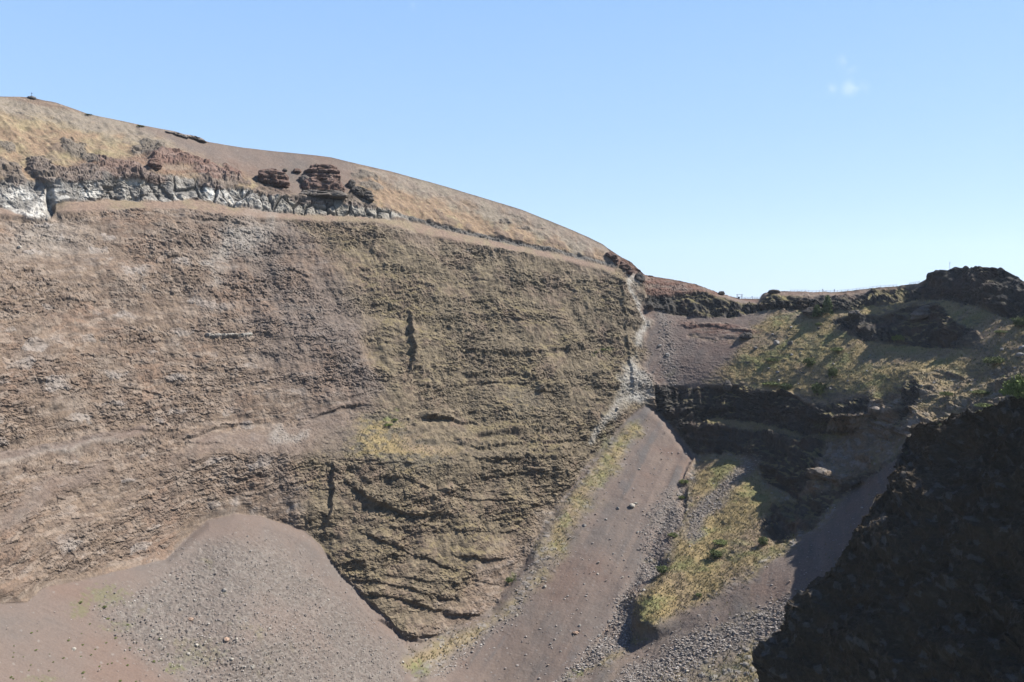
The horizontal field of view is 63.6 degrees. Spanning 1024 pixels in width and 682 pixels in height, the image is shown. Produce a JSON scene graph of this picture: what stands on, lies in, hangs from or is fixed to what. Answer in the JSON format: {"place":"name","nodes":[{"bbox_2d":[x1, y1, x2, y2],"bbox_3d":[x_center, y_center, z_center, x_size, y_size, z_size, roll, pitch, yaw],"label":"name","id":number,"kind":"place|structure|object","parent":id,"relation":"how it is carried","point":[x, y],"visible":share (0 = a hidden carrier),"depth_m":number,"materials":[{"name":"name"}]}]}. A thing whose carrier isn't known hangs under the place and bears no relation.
{"place":"outdoors","nodes":[
{"label":"outdoors","id":0,"kind":"place"},
{"bbox_2d":[0,514,407,681],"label":"scree cone","id":1,"kind":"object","parent":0,"point":[49,638],"visible":1,"depth_m":251.01,"materials":[{"name":"gravel"}]},
{"bbox_2d":[6,525,433,681],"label":"rubble","id":2,"kind":"object","parent":1,"relation":"on","point":[211,676],"visible":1,"depth_m":253.55,"materials":[{"name":"grey gravel"}]},
{"bbox_2d":[0,96,619,266],"bbox_3d":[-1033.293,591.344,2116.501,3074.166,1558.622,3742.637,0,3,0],"label":"hillside","id":3,"kind":"structure","parent":0,"point":[42,141],"depth_m":361.00,"materials":[{"name":"brown soil"}]},
{"bbox_2d":[147,158,162,169],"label":"rock outcrop","id":4,"kind":"object","parent":3,"relation":"on","point":[154,163],"visible":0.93,"depth_m":330.17,"materials":[{"name":"brown stone"}]},
{"bbox_2d":[165,131,188,137],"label":"rock outcrop","id":5,"kind":"object","parent":3,"relation":"on","point":[179,134],"visible":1,"depth_m":367.93,"materials":[{"name":"grey stone"}]},
{"bbox_2d":[184,134,206,142],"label":"rock outcrop","id":6,"kind":"object","parent":3,"relation":"on","point":[196,138],"visible":0.92,"depth_m":372.93,"materials":[{"name":"grey stone"}]},
{"bbox_2d":[257,168,289,187],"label":"rock outcrop","id":7,"kind":"object","parent":3,"relation":"on","point":[274,177],"visible":0.94,"depth_m":368.74,"materials":[{"name":"brown stone"}]},
{"bbox_2d":[293,168,301,172],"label":"rock outcrop","id":8,"kind":"object","parent":3,"relation":"on","point":[296,170],"visible":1,"depth_m":387.16,"materials":[{"name":"stone"}]},
{"bbox_2d":[299,175,309,182],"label":"rock outcrop","id":9,"kind":"object","parent":3,"relation":"on","point":[302,178],"visible":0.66,"depth_m":383.15,"materials":[{"name":"grey stone"}]},
{"bbox_2d":[299,164,348,198],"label":"rock outcrop","id":10,"kind":"object","parent":3,"relation":"on","point":[323,180],"visible":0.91,"depth_m":382.22,"materials":[{"name":"brown stone"}]},
{"bbox_2d":[347,179,355,188],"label":"rock outcrop","id":11,"kind":"object","parent":3,"relation":"on","point":[351,183],"visible":0.78,"depth_m":396.95,"materials":[{"name":"grey stone"}]},
{"bbox_2d":[351,186,373,201],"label":"rock outcrop","id":12,"kind":"object","parent":3,"relation":"on","point":[364,193],"visible":0.89,"depth_m":393.44,"materials":[{"name":"grey stone"}]},
{"bbox_2d":[605,252,618,264],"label":"rock outcrop","id":13,"kind":"object","parent":3,"relation":"on","point":[613,257],"visible":0.97,"depth_m":458.20,"materials":[{"name":"stone"}]},
{"bbox_2d":[620,261,633,274],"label":"rock outcrop","id":14,"kind":"object","parent":3,"relation":"on","point":[626,267],"visible":0.89,"depth_m":461.81,"materials":[{"name":"stone"}]},
{"bbox_2d":[0,174,860,640],"bbox_3d":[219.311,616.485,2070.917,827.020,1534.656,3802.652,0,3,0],"label":"crater wall","id":15,"kind":"structure","parent":0,"point":[180,364],"depth_m":321.65,"materials":[{"name":"brown stone"}]},
{"bbox_2d":[504,577,512,582],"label":"shrub","id":16,"kind":"object","parent":15,"relation":"on","point":[509,579],"visible":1,"depth_m":336.50,"materials":[{"name":"green plant"}]},
{"bbox_2d":[635,273,645,282],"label":"rock outcrop","id":17,"kind":"object","parent":15,"relation":"on","point":[640,277],"visible":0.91,"depth_m":463.52,"materials":[{"name":"stone"}]},
{"bbox_2d":[0,0,1023,298],"label":"sky","id":18,"kind":"structure","parent":0,"point":[749,148],"materials":[{"name":"blue"}]},
{"bbox_2d":[405,405,694,681],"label":"scree chute","id":19,"kind":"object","parent":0,"point":[485,661],"visible":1,"depth_m":335.37,"materials":[{"name":"gravel"}]},
{"bbox_2d":[563,435,905,681],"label":"gravel slope","id":20,"kind":"structure","parent":0,"point":[791,515],"depth_m":305.77,"materials":[{"name":"grey gravel"}]},
{"bbox_2d":[409,311,882,681],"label":"rubble","id":21,"kind":"object","parent":20,"relation":"on","point":[734,633],"visible":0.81,"depth_m":287.67,"materials":[{"name":"grey gravel"}]},
{"bbox_2d":[655,565,666,573],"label":"shrub","id":22,"kind":"object","parent":20,"relation":"on","point":[661,569],"visible":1,"depth_m":323.43,"materials":[{"name":"green plant"}]},
{"bbox_2d":[706,548,722,558],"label":"shrub","id":23,"kind":"object","parent":20,"relation":"on","point":[714,553],"visible":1,"depth_m":321.04,"materials":[{"name":"green plant"}]},
{"bbox_2d":[711,538,728,544],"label":"shrub","id":24,"kind":"object","parent":20,"relation":"on","point":[720,541],"visible":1,"depth_m":329.18,"materials":[{"name":"green plant"}]},
{"bbox_2d":[757,535,768,545],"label":"shrub","id":25,"kind":"object","parent":20,"relation":"on","point":[761,539],"visible":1,"depth_m":317.13,"materials":[{"name":"green plant"}]},
{"bbox_2d":[654,383,914,498],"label":"cliff band","id":26,"kind":"object","parent":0,"point":[787,463],"visible":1,"depth_m":371.02,"materials":[{"name":"black stone"}]},
{"bbox_2d":[644,300,1023,424],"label":"grassy slope","id":27,"kind":"structure","parent":0,"point":[700,356],"depth_m":383.19,"materials":[{"name":"green plant"}]},
{"bbox_2d":[343,261,1023,681],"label":"grass tufts","id":28,"kind":"object","parent":27,"relation":"on","point":[875,383],"visible":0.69,"depth_m":334.53,"materials":[{"name":"green plant"}]},
{"bbox_2d":[723,380,731,391],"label":"rock outcrop","id":29,"kind":"object","parent":27,"relation":"on","point":[727,385],"visible":1,"depth_m":410.85,"materials":[{"name":"grey stone"}]},
{"bbox_2d":[739,332,751,338],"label":"rock outcrop","id":30,"kind":"object","parent":27,"relation":"on","point":[746,335],"visible":1,"depth_m":431.55,"materials":[{"name":"grey stone"}]},
{"bbox_2d":[762,381,780,385],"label":"shrub","id":31,"kind":"object","parent":27,"relation":"on","point":[771,383],"visible":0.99,"depth_m":396.57,"materials":[{"name":"green plant"}]},
{"bbox_2d":[766,357,777,361],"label":"shrub","id":32,"kind":"object","parent":27,"relation":"on","point":[769,359],"visible":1,"depth_m":409.32,"materials":[{"name":"green plant"}]},
{"bbox_2d":[778,382,792,390],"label":"shrub","id":33,"kind":"object","parent":27,"relation":"on","point":[784,386],"visible":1,"depth_m":388.43,"materials":[{"name":"green plant"}]},
{"bbox_2d":[802,357,815,366],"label":"shrub","id":34,"kind":"object","parent":27,"relation":"on","point":[808,361],"visible":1,"depth_m":391.48,"materials":[{"name":"green plant"}]},
{"bbox_2d":[801,307,822,315],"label":"rock outcrop","id":35,"kind":"object","parent":27,"relation":"on","point":[807,311],"visible":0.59,"depth_m":425.84,"materials":[{"name":"grey stone"}]},
{"bbox_2d":[812,304,822,316],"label":"tree","id":36,"kind":"object","parent":27,"relation":"on","point":[817,309],"visible":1,"depth_m":422.57,"materials":[{"name":"green plant"}]},
{"bbox_2d":[810,381,826,395],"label":"shrub","id":37,"kind":"object","parent":27,"relation":"on","point":[816,387],"visible":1,"depth_m":372.61,"materials":[{"name":"green plant"}]},
{"bbox_2d":[821,295,833,314],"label":"tree","id":38,"kind":"object","parent":27,"relation":"on","point":[827,306],"visible":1,"depth_m":418.52,"materials":[{"name":"green plant"}]},
{"bbox_2d":[828,365,837,377],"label":"shrub","id":39,"kind":"object","parent":27,"relation":"on","point":[833,372],"visible":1,"depth_m":373.90,"materials":[{"name":"green plant"}]},
{"bbox_2d":[830,346,843,351],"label":"shrub","id":40,"kind":"object","parent":27,"relation":"on","point":[834,348],"visible":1,"depth_m":387.81,"materials":[{"name":"green plant"}]},
{"bbox_2d":[848,310,860,314],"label":"rock outcrop","id":41,"kind":"object","parent":27,"relation":"on","point":[854,312],"visible":1,"depth_m":400.73,"materials":[{"name":"grey stone"}]},
{"bbox_2d":[891,334,904,340],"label":"shrub","id":42,"kind":"object","parent":27,"relation":"on","point":[896,337],"visible":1,"depth_m":367.53,"materials":[{"name":"green plant"}]},
{"bbox_2d":[910,305,931,319],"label":"rock outcrop","id":43,"kind":"object","parent":27,"relation":"on","point":[922,312],"visible":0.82,"depth_m":367.51,"materials":[{"name":"grey stone"}]},
{"bbox_2d":[939,391,953,395],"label":"shrub","id":44,"kind":"object","parent":27,"relation":"on","point":[945,393],"visible":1,"depth_m":304.10,"materials":[{"name":"green plant"}]},
{"bbox_2d":[970,389,989,393],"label":"shrub","id":45,"kind":"object","parent":27,"relation":"on","point":[982,392],"visible":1,"depth_m":292.97,"materials":[{"name":"green plant"}]},
{"bbox_2d":[982,355,1005,364],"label":"shrub","id":46,"kind":"object","parent":27,"relation":"on","point":[991,360],"visible":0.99,"depth_m":304.36,"materials":[{"name":"green plant"}]},
{"bbox_2d":[994,330,1005,332],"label":"shrub","id":47,"kind":"object","parent":27,"relation":"on","point":[999,331],"visible":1,"depth_m":319.38,"materials":[{"name":"green plant"}]},
{"bbox_2d":[1002,373,1023,396],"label":"shrub","id":48,"kind":"object","parent":27,"relation":"on","point":[1018,381],"visible":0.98,"depth_m":175.98,"materials":[{"name":"green plant"}]},
{"bbox_2d":[1010,316,1023,326],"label":"shrub","id":49,"kind":"object","parent":27,"relation":"on","point":[1018,320],"visible":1,"depth_m":315.06,"materials":[{"name":"green plant"}]},
{"bbox_2d":[645,266,1023,319],"bbox_3d":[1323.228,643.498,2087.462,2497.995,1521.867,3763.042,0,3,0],"label":"rim cliff","id":50,"kind":"structure","parent":0,"point":[999,295],"depth_m":418.31,"materials":[{"name":"stone"}]},
{"bbox_2d":[768,289,779,293],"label":"rock outcrop","id":51,"kind":"object","parent":50,"relation":"on","point":[772,291],"visible":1,"depth_m":455.49,"materials":[{"name":"grey stone"}]},
{"bbox_2d":[790,287,864,291],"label":"fence","id":52,"kind":"object","parent":50,"relation":"on","point":[826,290],"visible":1,"depth_m":447.11,"materials":[{"name":"brown wood"}]},
{"bbox_2d":[961,266,968,271],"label":"rock outcrop","id":53,"kind":"object","parent":50,"relation":"on","point":[964,268],"visible":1,"depth_m":363.16,"materials":[{"name":"grey stone"}]},
{"bbox_2d":[996,267,1003,273],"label":"rock outcrop","id":54,"kind":"object","parent":50,"relation":"on","point":[999,270],"visible":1,"depth_m":349.86,"materials":[{"name":"grey stone"}]},
{"bbox_2d":[752,396,1023,681],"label":"foreground ridge","id":55,"kind":"structure","parent":0,"point":[922,580],"depth_m":168.99,"materials":[{"name":"black stone"}]},
{"bbox_2d":[974,403,990,407],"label":"shrub","id":56,"kind":"object","parent":55,"relation":"on","point":[981,405],"visible":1,"depth_m":183.31,"materials":[{"name":"green plant"}]},
{"bbox_2d":[998,385,1023,398],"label":"shrub","id":57,"kind":"object","parent":55,"relation":"on","point":[1015,393],"visible":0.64,"depth_m":175.46,"materials":[{"name":"green plant"}]}
]}

